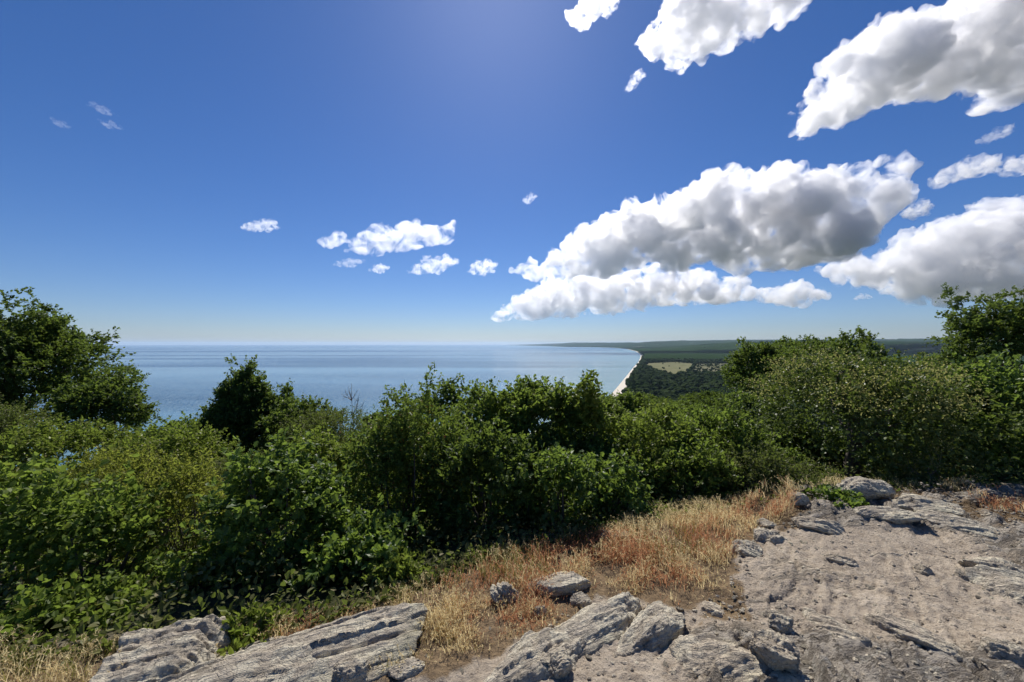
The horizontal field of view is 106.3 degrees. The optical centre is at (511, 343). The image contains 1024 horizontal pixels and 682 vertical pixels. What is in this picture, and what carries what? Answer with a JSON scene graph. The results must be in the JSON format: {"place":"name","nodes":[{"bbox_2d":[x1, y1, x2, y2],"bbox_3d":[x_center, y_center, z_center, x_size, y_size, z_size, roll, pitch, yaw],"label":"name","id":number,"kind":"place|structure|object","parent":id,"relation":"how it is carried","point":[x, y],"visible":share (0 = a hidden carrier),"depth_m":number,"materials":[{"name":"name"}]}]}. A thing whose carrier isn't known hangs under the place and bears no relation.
{"place":"outdoors","nodes":[
{"label":"outdoors","id":0,"kind":"place"},
{"bbox_2d":[13,345,640,469],"bbox_3d":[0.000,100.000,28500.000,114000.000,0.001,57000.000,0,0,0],"label":"sea","id":1,"kind":"structure","parent":0,"point":[185,378],"depth_m":1633.15,"materials":[{"name":"liquid"}]},
{"bbox_2d":[339,412,377,511],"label":"round bush","id":2,"kind":"object","parent":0,"point":[374,414],"visible":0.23,"depth_m":13.89,"materials":[{"name":"green plant"}]},
{"bbox_2d":[0,339,1023,681],"bbox_3d":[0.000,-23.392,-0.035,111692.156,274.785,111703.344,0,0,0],"label":"ground","id":3,"kind":"structure","parent":0,"point":[764,587],"depth_m":2.47,"materials":[{"name":"stone"}]},
{"bbox_2d":[0,392,65,561],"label":"shrub","id":4,"kind":"object","parent":3,"relation":"on","point":[9,418],"visible":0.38,"depth_m":7.11,"materials":[{"name":"green plant"}]},
{"bbox_2d":[0,444,129,599],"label":"hazel shrub","id":5,"kind":"object","parent":3,"relation":"on","point":[25,474],"visible":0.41,"depth_m":3.14,"materials":[{"name":"green plant"}]},
{"bbox_2d":[0,286,141,513],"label":"broadleaf tree","id":6,"kind":"object","parent":3,"relation":"on","point":[39,347],"visible":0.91,"depth_m":10.98,"materials":[{"name":"green plant"}]},
{"bbox_2d":[0,412,142,542],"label":"shrub","id":7,"kind":"object","parent":3,"relation":"on","point":[46,441],"visible":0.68,"depth_m":6.06,"materials":[{"name":"green plant"}]},
{"bbox_2d":[0,563,154,644],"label":"weed clump","id":8,"kind":"object","parent":3,"relation":"on","point":[45,603],"visible":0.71,"depth_m":2.37,"materials":[{"name":"green plant"}]},
{"bbox_2d":[11,436,172,563],"bbox_3d":[-5.222,2.055,4.949,1.812,1.666,1.536,0,0,0],"label":"shrub","id":9,"kind":"object","parent":3,"relation":"on","point":[97,459],"visible":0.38,"depth_m":4.93,"materials":[{"name":"green plant"}]},
{"bbox_2d":[0,454,192,599],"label":"hazel shrub","id":10,"kind":"object","parent":3,"relation":"on","point":[100,520],"visible":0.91,"depth_m":2.97,"materials":[{"name":"green plant"}]},
{"bbox_2d":[32,363,165,549],"bbox_3d":[-10.649,3.090,9.986,2.684,5.172,2.438,0,0,0],"label":"broadleaf tree","id":11,"kind":"object","parent":3,"relation":"on","point":[92,400],"visible":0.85,"depth_m":9.70,"materials":[{"name":"green plant"}]},
{"bbox_2d":[73,610,129,638],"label":"weed clump","id":12,"kind":"object","parent":3,"relation":"on","point":[104,623],"visible":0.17,"depth_m":2.31,"materials":[{"name":"green plant"}]},
{"bbox_2d":[66,421,242,550],"bbox_3d":[-5.532,2.283,6.026,2.082,2.212,2.000,0,0,36],"label":"shrub","id":13,"kind":"object","parent":3,"relation":"on","point":[201,439],"visible":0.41,"depth_m":5.93,"materials":[{"name":"green plant"}]},
{"bbox_2d":[89,614,230,681],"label":"rock slab","id":14,"kind":"object","parent":3,"relation":"on","point":[155,655],"visible":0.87,"depth_m":1.94,"materials":[{"name":"stone"}]},
{"bbox_2d":[113,410,219,536],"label":"shrub","id":15,"kind":"object","parent":3,"relation":"on","point":[155,428],"visible":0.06,"depth_m":8.59,"materials":[{"name":"green plant"}]},
{"bbox_2d":[115,541,236,607],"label":"shrub","id":16,"kind":"object","parent":3,"relation":"on","point":[169,571],"visible":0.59,"depth_m":2.84,"materials":[{"name":"green plant"}]},
{"bbox_2d":[108,441,258,577],"bbox_3d":[-3.002,1.589,3.623,1.480,1.306,1.098,0,0,0],"label":"bush","id":17,"kind":"object","parent":3,"relation":"on","point":[178,477],"visible":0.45,"depth_m":3.57,"materials":[{"name":"green plant"}]},
{"bbox_2d":[179,353,286,511],"bbox_3d":[-5.803,2.348,8.425,2.946,4.312,2.726,0,0,29],"label":"pointed tree","id":18,"kind":"object","parent":3,"relation":"on","point":[246,397],"visible":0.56,"depth_m":8.14,"materials":[{"name":"green plant"}]},
{"bbox_2d":[173,443,292,535],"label":"shrub","id":19,"kind":"object","parent":3,"relation":"on","point":[222,462],"visible":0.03,"depth_m":5.41,"materials":[{"name":"green plant"}]},
{"bbox_2d":[156,632,316,681],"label":"rock slab","id":20,"kind":"object","parent":3,"relation":"on","point":[269,661],"visible":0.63,"depth_m":1.85,"materials":[{"name":"stone"}]},
{"bbox_2d":[216,600,291,655],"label":"weed clump","id":21,"kind":"object","parent":3,"relation":"on","point":[236,644],"visible":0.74,"depth_m":2.16,"materials":[{"name":"green plant"}]},
{"bbox_2d":[179,426,374,588],"bbox_3d":[-1.994,1.386,3.289,1.514,1.368,1.266,0,0,0],"label":"oak shrub","id":22,"kind":"object","parent":3,"relation":"on","point":[267,491],"visible":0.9,"depth_m":3.06,"materials":[{"name":"green plant"}]},
{"bbox_2d":[274,378,301,528],"bbox_3d":[-5.194,2.682,8.795,0.921,3.801,0.858,0,0,0],"label":"pointed tree","id":23,"kind":"object","parent":3,"relation":"on","point":[287,389],"visible":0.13,"depth_m":8.77,"materials":[{"name":"green plant"}]},
{"bbox_2d":[250,393,337,515],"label":"shrub","id":24,"kind":"object","parent":3,"relation":"on","point":[288,408],"visible":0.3,"depth_m":7.83,"materials":[{"name":"green plant"}]},
{"bbox_2d":[254,419,380,543],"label":"shrub","id":25,"kind":"object","parent":3,"relation":"on","point":[328,443],"visible":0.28,"depth_m":4.95,"materials":[{"name":"green plant"}]},
{"bbox_2d":[268,401,370,513],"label":"shrub","id":26,"kind":"object","parent":3,"relation":"on","point":[331,420],"visible":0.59,"depth_m":7.37,"materials":[{"name":"green plant"}]},
{"bbox_2d":[217,603,427,681],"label":"rock slab","id":27,"kind":"object","parent":3,"relation":"on","point":[372,635],"visible":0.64,"depth_m":2.04,"materials":[{"name":"stone"}]},
{"bbox_2d":[270,492,425,594],"bbox_3d":[-1.221,1.578,3.013,1.037,0.696,0.907,0,0,0],"label":"shrub","id":28,"kind":"object","parent":3,"relation":"on","point":[356,543],"visible":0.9,"depth_m":2.86,"materials":[{"name":"green plant"}]},
{"bbox_2d":[330,656,370,681],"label":"rock","id":29,"kind":"object","parent":3,"relation":"on","point":[352,669],"visible":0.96,"depth_m":1.85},
{"bbox_2d":[342,385,367,444],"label":"bare tree","id":30,"kind":"object","parent":3,"relation":"on","point":[356,406],"visible":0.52,"depth_m":12.07,"materials":[{"name":"plant"}]},
{"bbox_2d":[343,407,430,535],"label":"shrub","id":31,"kind":"object","parent":3,"relation":"on","point":[428,489],"visible":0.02,"depth_m":5.42,"materials":[{"name":"green plant"}]},
{"bbox_2d":[352,544,428,587],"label":"weed clump","id":32,"kind":"object","parent":3,"relation":"on","point":[404,563],"visible":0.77,"depth_m":2.70,"materials":[{"name":"green plant"}]},
{"bbox_2d":[327,362,482,546],"bbox_3d":[-1.096,1.228,4.179,1.604,2.068,1.463,0,0,0],"label":"rowan shrub","id":33,"kind":"object","parent":3,"relation":"on","point":[403,451],"visible":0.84,"depth_m":4.00,"materials":[{"name":"green plant"}]},
{"bbox_2d":[387,656,424,679],"bbox_3d":[-0.526,1.638,1.933,0.197,0.086,0.133,0,0,-20],"label":"rock","id":34,"kind":"object","parent":3,"relation":"on","point":[406,669],"visible":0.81,"depth_m":1.90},
{"bbox_2d":[402,373,474,528],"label":"shrub","id":35,"kind":"object","parent":3,"relation":"on","point":[453,386],"visible":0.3,"depth_m":6.33,"materials":[{"name":"green plant"}]},
{"bbox_2d":[419,409,519,517],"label":"shrub","id":36,"kind":"object","parent":3,"relation":"on","point":[470,416],"visible":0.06,"depth_m":5.11,"materials":[{"name":"green plant"}]},
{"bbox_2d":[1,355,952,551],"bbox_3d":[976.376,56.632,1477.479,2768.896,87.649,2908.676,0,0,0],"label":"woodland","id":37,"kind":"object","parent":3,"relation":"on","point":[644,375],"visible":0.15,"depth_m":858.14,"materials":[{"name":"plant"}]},
{"bbox_2d":[404,411,560,545],"bbox_3d":[-0.279,1.398,3.938,1.646,1.394,1.320,0,0,0],"label":"shrub","id":38,"kind":"object","parent":3,"relation":"on","point":[491,455],"visible":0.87,"depth_m":3.69,"materials":[{"name":"green plant"}]},
{"bbox_2d":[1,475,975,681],"bbox_3d":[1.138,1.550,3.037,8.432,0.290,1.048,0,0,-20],"label":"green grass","id":39,"kind":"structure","parent":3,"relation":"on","point":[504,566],"depth_m":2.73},
{"bbox_2d":[441,378,543,500],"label":"shrub","id":40,"kind":"object","parent":3,"relation":"on","point":[473,394],"visible":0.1,"depth_m":5.67,"materials":[{"name":"green plant"}]},
{"bbox_2d":[490,581,519,606],"bbox_3d":[-0.030,1.645,2.480,0.236,0.215,0.161,0,0,-15],"label":"rock","id":41,"kind":"object","parent":3,"relation":"on","point":[497,590],"visible":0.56,"depth_m":2.44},
{"bbox_2d":[0,442,1023,671],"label":"undergrowth","id":42,"kind":"object","parent":3,"relation":"on","point":[163,605],"visible":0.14,"depth_m":2.66,"materials":[{"name":"green plant"}]},
{"bbox_2d":[462,374,595,505],"bbox_3d":[0.297,1.407,5.359,2.117,1.957,1.756,0,0,0],"label":"oak shrub","id":43,"kind":"object","parent":3,"relation":"on","point":[549,402],"visible":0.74,"depth_m":5.13,"materials":[{"name":"green plant"}]},
{"bbox_2d":[483,627,577,681],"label":"rock slab","id":44,"kind":"object","parent":3,"relation":"on","point":[521,662],"visible":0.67,"depth_m":1.94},
{"bbox_2d":[533,605,547,617],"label":"rock","id":45,"kind":"object","parent":3,"relation":"on","point":[538,609],"visible":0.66,"depth_m":2.32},
{"bbox_2d":[497,441,614,527],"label":"glossy shrub","id":46,"kind":"object","parent":3,"relation":"on","point":[571,470],"visible":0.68,"depth_m":3.54,"materials":[{"name":"green plant"}]},
{"bbox_2d":[526,571,591,596],"bbox_3d":[0.310,1.623,2.599,0.460,0.141,0.232,0,0,-10],"label":"rock","id":47,"kind":"object","parent":3,"relation":"on","point":[570,582],"visible":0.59,"depth_m":2.53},
{"bbox_2d":[547,646,572,679],"bbox_3d":[0.230,1.610,1.912,0.145,0.141,0.131,0,0,-20],"label":"rock","id":48,"kind":"object","parent":3,"relation":"on","point":[560,665],"visible":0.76,"depth_m":1.88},
{"bbox_2d":[540,635,581,664],"bbox_3d":[0.296,1.641,2.064,0.429,0.144,0.158,0,0,-40],"label":"rock slab","id":49,"kind":"object","parent":3,"relation":"on","point":[572,646],"visible":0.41,"depth_m":2.01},
{"bbox_2d":[569,591,591,608],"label":"rock","id":50,"kind":"object","parent":3,"relation":"on","point":[579,599],"visible":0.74,"depth_m":2.43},
{"bbox_2d":[552,369,618,458],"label":"birch shrub","id":51,"kind":"object","parent":3,"relation":"on","point":[589,403],"visible":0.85,"depth_m":4.90,"materials":[{"name":"green plant"}]},
{"bbox_2d":[553,592,641,658],"bbox_3d":[0.406,1.668,2.163,0.922,0.261,0.278,0,0,-29],"label":"rock","id":52,"kind":"object","parent":3,"relation":"on","point":[595,626],"visible":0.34,"depth_m":2.19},
{"bbox_2d":[532,425,665,511],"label":"shrub","id":53,"kind":"object","parent":3,"relation":"on","point":[579,445],"visible":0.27,"depth_m":4.73,"materials":[{"name":"green plant"}]},
{"bbox_2d":[556,448,662,523],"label":"glossy shrub","id":54,"kind":"object","parent":3,"relation":"on","point":[621,486],"visible":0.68,"depth_m":3.75,"materials":[{"name":"green plant"}]},
{"bbox_2d":[591,394,627,437],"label":"slope tree","id":55,"kind":"object","parent":3,"relation":"on","point":[618,410],"visible":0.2,"depth_m":27.35,"materials":[{"name":"green plant"}]},
{"bbox_2d":[600,530,632,542],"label":"rock","id":56,"kind":"object","parent":3,"relation":"on","point":[614,536],"visible":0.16,"depth_m":3.19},
{"bbox_2d":[606,388,655,419],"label":"slope tree","id":57,"kind":"object","parent":3,"relation":"on","point":[631,402],"visible":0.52,"depth_m":33.26,"materials":[{"name":"green plant"}]},
{"bbox_2d":[254,475,1023,643],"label":"red grass","id":58,"kind":"structure","parent":3,"relation":"on","point":[622,548],"depth_m":2.87,"materials":[{"name":"plant"}]},
{"bbox_2d":[578,398,718,501],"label":"shrub","id":59,"kind":"object","parent":3,"relation":"on","point":[642,431],"visible":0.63,"depth_m":4.72,"materials":[{"name":"green plant"}]},
{"bbox_2d":[613,601,685,656],"bbox_3d":[0.759,1.620,2.130,0.526,0.210,0.271,0,0,-28],"label":"rock","id":60,"kind":"object","parent":3,"relation":"on","point":[658,626],"visible":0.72,"depth_m":2.10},
{"bbox_2d":[620,403,685,476],"bbox_3d":[5.630,4.006,15.047,3.290,3.453,2.939,0,0,-18],"label":"slope tree","id":61,"kind":"object","parent":3,"relation":"on","point":[650,407],"visible":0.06,"depth_m":14.98,"materials":[{"name":"green plant"}]},
{"bbox_2d":[643,393,674,403],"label":"slope tree","id":62,"kind":"object","parent":3,"relation":"on","point":[657,399],"visible":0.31,"depth_m":89.13,"materials":[{"name":"green plant"}]},
{"bbox_2d":[655,399,702,413],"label":"slope tree","id":63,"kind":"object","parent":3,"relation":"on","point":[686,403],"visible":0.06,"depth_m":39.80,"materials":[{"name":"green plant"}]},
{"bbox_2d":[628,425,750,503],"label":"shrub","id":64,"kind":"object","parent":3,"relation":"on","point":[709,460],"visible":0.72,"depth_m":4.27,"materials":[{"name":"green plant"}]},
{"bbox_2d":[675,391,712,405],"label":"slope tree","id":65,"kind":"object","parent":3,"relation":"on","point":[692,397],"visible":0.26,"depth_m":84.35,"materials":[{"name":"green plant"}]},
{"bbox_2d":[674,401,733,443],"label":"slope tree","id":66,"kind":"object","parent":3,"relation":"on","point":[685,411],"visible":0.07,"depth_m":17.27,"materials":[{"name":"green plant"}]},
{"bbox_2d":[701,600,723,617],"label":"rock","id":67,"kind":"object","parent":3,"relation":"on","point":[713,608],"visible":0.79,"depth_m":2.33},
{"bbox_2d":[693,389,746,417],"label":"slope tree","id":68,"kind":"object","parent":3,"relation":"on","point":[705,400],"visible":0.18,"depth_m":46.07,"materials":[{"name":"green plant"}]},
{"bbox_2d":[661,391,804,491],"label":"shrub","id":69,"kind":"object","parent":3,"relation":"on","point":[729,423],"visible":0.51,"depth_m":4.93,"materials":[{"name":"green plant"}]},
{"bbox_2d":[669,633,810,681],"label":"rock slab","id":70,"kind":"object","parent":3,"relation":"on","point":[699,653],"visible":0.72,"depth_m":1.88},
{"bbox_2d":[730,539,762,556],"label":"rock","id":71,"kind":"object","parent":3,"relation":"on","point":[747,548],"visible":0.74,"depth_m":2.98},
{"bbox_2d":[711,384,789,439],"bbox_3d":[9.393,3.183,15.037,3.022,3.314,2.793,0,0,0],"label":"slope tree","id":72,"kind":"object","parent":3,"relation":"on","point":[720,404],"visible":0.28,"depth_m":14.77,"materials":[{"name":"green plant"}]},
{"bbox_2d":[686,431,827,494],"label":"shrub","id":73,"kind":"object","parent":3,"relation":"on","point":[761,466],"visible":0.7,"depth_m":4.36,"materials":[{"name":"green plant"}]},
{"bbox_2d":[732,375,790,414],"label":"slope tree","id":74,"kind":"object","parent":3,"relation":"on","point":[738,388],"visible":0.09,"depth_m":39.57,"materials":[{"name":"green plant"}]},
{"bbox_2d":[756,518,776,528],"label":"rock","id":75,"kind":"object","parent":3,"relation":"on","point":[765,524],"visible":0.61,"depth_m":3.40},
{"bbox_2d":[753,526,786,544],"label":"rock","id":76,"kind":"object","parent":3,"relation":"on","point":[763,535],"visible":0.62,"depth_m":3.16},
{"bbox_2d":[524,338,1023,365],"bbox_3d":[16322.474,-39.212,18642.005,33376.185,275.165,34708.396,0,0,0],"label":"forest","id":77,"kind":"object","parent":3,"relation":"on","point":[682,349],"visible":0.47,"depth_m":4967.13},
{"bbox_2d":[749,628,799,672],"bbox_3d":[1.270,1.508,1.860,0.205,0.198,0.196,0,0,40],"label":"rock","id":78,"kind":"object","parent":3,"relation":"on","point":[773,649],"visible":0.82,"depth_m":1.81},
{"bbox_2d":[720,334,830,394],"bbox_3d":[13.684,2.450,19.945,5.137,5.934,4.485,0,0,29],"label":"broadleaf tree","id":79,"kind":"object","parent":3,"relation":"on","point":[742,362],"visible":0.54,"depth_m":19.48,"materials":[{"name":"green plant"}]},
{"bbox_2d":[762,609,793,632],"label":"rock","id":80,"kind":"object","parent":3,"relation":"on","point":[779,622],"visible":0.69,"depth_m":2.16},
{"bbox_2d":[744,416,846,477],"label":"shrub","id":81,"kind":"object","parent":3,"relation":"on","point":[800,445],"visible":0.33,"depth_m":6.39,"materials":[{"name":"green plant"}]},
{"bbox_2d":[788,492,810,505],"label":"rock","id":82,"kind":"object","parent":3,"relation":"on","point":[804,499],"visible":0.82,"depth_m":3.69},
{"bbox_2d":[767,452,848,483],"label":"shrub","id":83,"kind":"object","parent":3,"relation":"on","point":[830,472],"visible":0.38,"depth_m":4.68,"materials":[{"name":"green plant"}]},
{"bbox_2d":[791,516,844,534],"bbox_3d":[2.673,1.587,3.359,0.384,0.136,0.260,0,0,25],"label":"rock slab","id":84,"kind":"object","parent":3,"relation":"on","point":[829,527],"visible":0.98,"depth_m":3.30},
{"bbox_2d":[759,325,902,430],"bbox_3d":[17.634,2.259,21.914,7.423,6.703,5.970,0,0,-26],"label":"broadleaf tree","id":85,"kind":"object","parent":3,"relation":"on","point":[843,342],"visible":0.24,"depth_m":20.80,"materials":[{"name":"green plant"}]},
{"bbox_2d":[801,483,869,508],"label":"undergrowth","id":86,"kind":"object","parent":3,"relation":"on","point":[853,499],"visible":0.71,"depth_m":3.76,"materials":[{"name":"green plant"}]},
{"bbox_2d":[802,607,871,648],"bbox_3d":[1.804,1.621,2.115,0.342,0.129,0.227,0,0,40],"label":"rock slab","id":87,"kind":"object","parent":3,"relation":"on","point":[831,625],"visible":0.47,"depth_m":2.14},
{"bbox_2d":[821,553,858,566],"bbox_3d":[2.411,1.612,2.841,0.255,0.109,0.106,0,0,40],"label":"rock slab","id":88,"kind":"object","parent":3,"relation":"on","point":[837,558],"visible":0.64,"depth_m":2.81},
{"bbox_2d":[799,420,900,475],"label":"shrub","id":89,"kind":"object","parent":3,"relation":"on","point":[862,459],"visible":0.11,"depth_m":6.58,"materials":[{"name":"green plant"}]},
{"bbox_2d":[836,476,895,500],"bbox_3d":[3.623,1.491,3.940,0.541,0.239,0.342,0,0,0],"label":"boulder","id":90,"kind":"object","parent":3,"relation":"on","point":[873,489],"visible":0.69,"depth_m":3.85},
{"bbox_2d":[737,331,1023,486],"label":"shrub","id":91,"kind":"object","parent":3,"relation":"on","point":[843,382],"visible":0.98,"depth_m":5.12,"materials":[{"name":"green plant"}]},
{"bbox_2d":[869,551,903,557],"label":"rock","id":92,"kind":"object","parent":3,"relation":"on","point":[885,554],"visible":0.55,"depth_m":2.91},
{"bbox_2d":[853,505,926,523],"bbox_3d":[3.357,1.550,3.460,0.581,0.133,0.263,0,0,8],"label":"rock slab","id":93,"kind":"object","parent":3,"relation":"on","point":[894,515],"visible":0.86,"depth_m":3.42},
{"bbox_2d":[863,429,947,473],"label":"shrub","id":94,"kind":"object","parent":3,"relation":"on","point":[894,444],"visible":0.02,"depth_m":6.49,"materials":[{"name":"green plant"}]},
{"bbox_2d":[871,468,948,484],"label":"weed clump","id":95,"kind":"object","parent":3,"relation":"on","point":[897,474],"visible":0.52,"depth_m":4.65,"materials":[{"name":"green plant"}]},
{"bbox_2d":[863,611,961,660],"bbox_3d":[2.191,1.609,2.094,0.194,0.146,0.414,0,0,-40],"label":"rock slab","id":96,"kind":"object","parent":3,"relation":"on","point":[906,629],"visible":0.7,"depth_m":2.08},
{"bbox_2d":[913,563,933,575],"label":"rock","id":97,"kind":"object","parent":3,"relation":"on","point":[921,568],"visible":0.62,"depth_m":2.69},
{"bbox_2d":[858,422,991,481],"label":"shrub","id":98,"kind":"object","parent":3,"relation":"on","point":[935,452],"visible":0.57,"depth_m":4.74,"materials":[{"name":"green plant"}]},
{"bbox_2d":[891,494,964,515],"bbox_3d":[3.948,1.564,3.666,0.590,0.178,0.358,0,0,12],"label":"rock slab","id":99,"kind":"object","parent":3,"relation":"on","point":[903,502],"visible":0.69,"depth_m":3.63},
{"bbox_2d":[877,350,981,426],"bbox_3d":[20.251,2.376,18.066,5.014,4.143,4.063,0,0,0],"label":"broadleaf tree","id":100,"kind":"object","parent":3,"relation":"on","point":[926,360],"visible":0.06,"depth_m":18.05,"materials":[{"name":"green plant"}]},
{"bbox_2d":[881,447,1023,481],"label":"shrub","id":101,"kind":"object","parent":3,"relation":"on","point":[971,465],"visible":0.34,"depth_m":4.73,"materials":[{"name":"green plant"}]},
{"bbox_2d":[888,342,1023,476],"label":"shrub","id":102,"kind":"object","parent":3,"relation":"on","point":[1008,383],"visible":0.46,"depth_m":5.31,"materials":[{"name":"green plant"}]},
{"bbox_2d":[913,507,998,538],"bbox_3d":[3.899,1.627,3.351,0.564,0.236,0.278,0,0,38],"label":"rock slab","id":103,"kind":"object","parent":3,"relation":"on","point":[959,523],"visible":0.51,"depth_m":3.32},
{"bbox_2d":[953,568,968,580],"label":"rock","id":104,"kind":"object","parent":3,"relation":"on","point":[960,573],"visible":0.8,"depth_m":2.66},
{"bbox_2d":[922,282,1023,436],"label":"broadleaf tree","id":105,"kind":"object","parent":3,"relation":"on","point":[976,327],"visible":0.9,"depth_m":13.92,"materials":[{"name":"green plant"}]},
{"bbox_2d":[953,433,1023,479],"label":"shrub","id":106,"kind":"object","parent":3,"relation":"on","point":[995,449],"visible":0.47,"depth_m":4.89,"materials":[{"name":"green plant"}]},
{"bbox_2d":[957,557,1023,573],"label":"rock slab","id":107,"kind":"object","parent":3,"relation":"on","point":[997,562],"visible":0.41,"depth_m":2.75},
{"bbox_2d":[964,564,1023,605],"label":"rock slab","id":108,"kind":"object","parent":3,"relation":"on","point":[1003,582],"visible":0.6,"depth_m":2.54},
{"bbox_2d":[979,637,1023,665],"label":"rock","id":109,"kind":"object","parent":3,"relation":"on","point":[997,649],"visible":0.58,"depth_m":1.91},
{"bbox_2d":[0,472,1023,681],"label":"dry grass","id":110,"kind":"structure","parent":0,"point":[454,606],"depth_m":2.62,"materials":[{"name":"plant"}]},
{"bbox_2d":[0,0,1023,344],"label":"sky","id":111,"kind":"structure","parent":0,"point":[173,172],"materials":[{"name":"blue"}]},
{"bbox_2d":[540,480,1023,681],"bbox_3d":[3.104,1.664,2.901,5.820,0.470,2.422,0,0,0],"label":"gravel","id":112,"kind":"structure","parent":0,"point":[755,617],"depth_m":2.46,"materials":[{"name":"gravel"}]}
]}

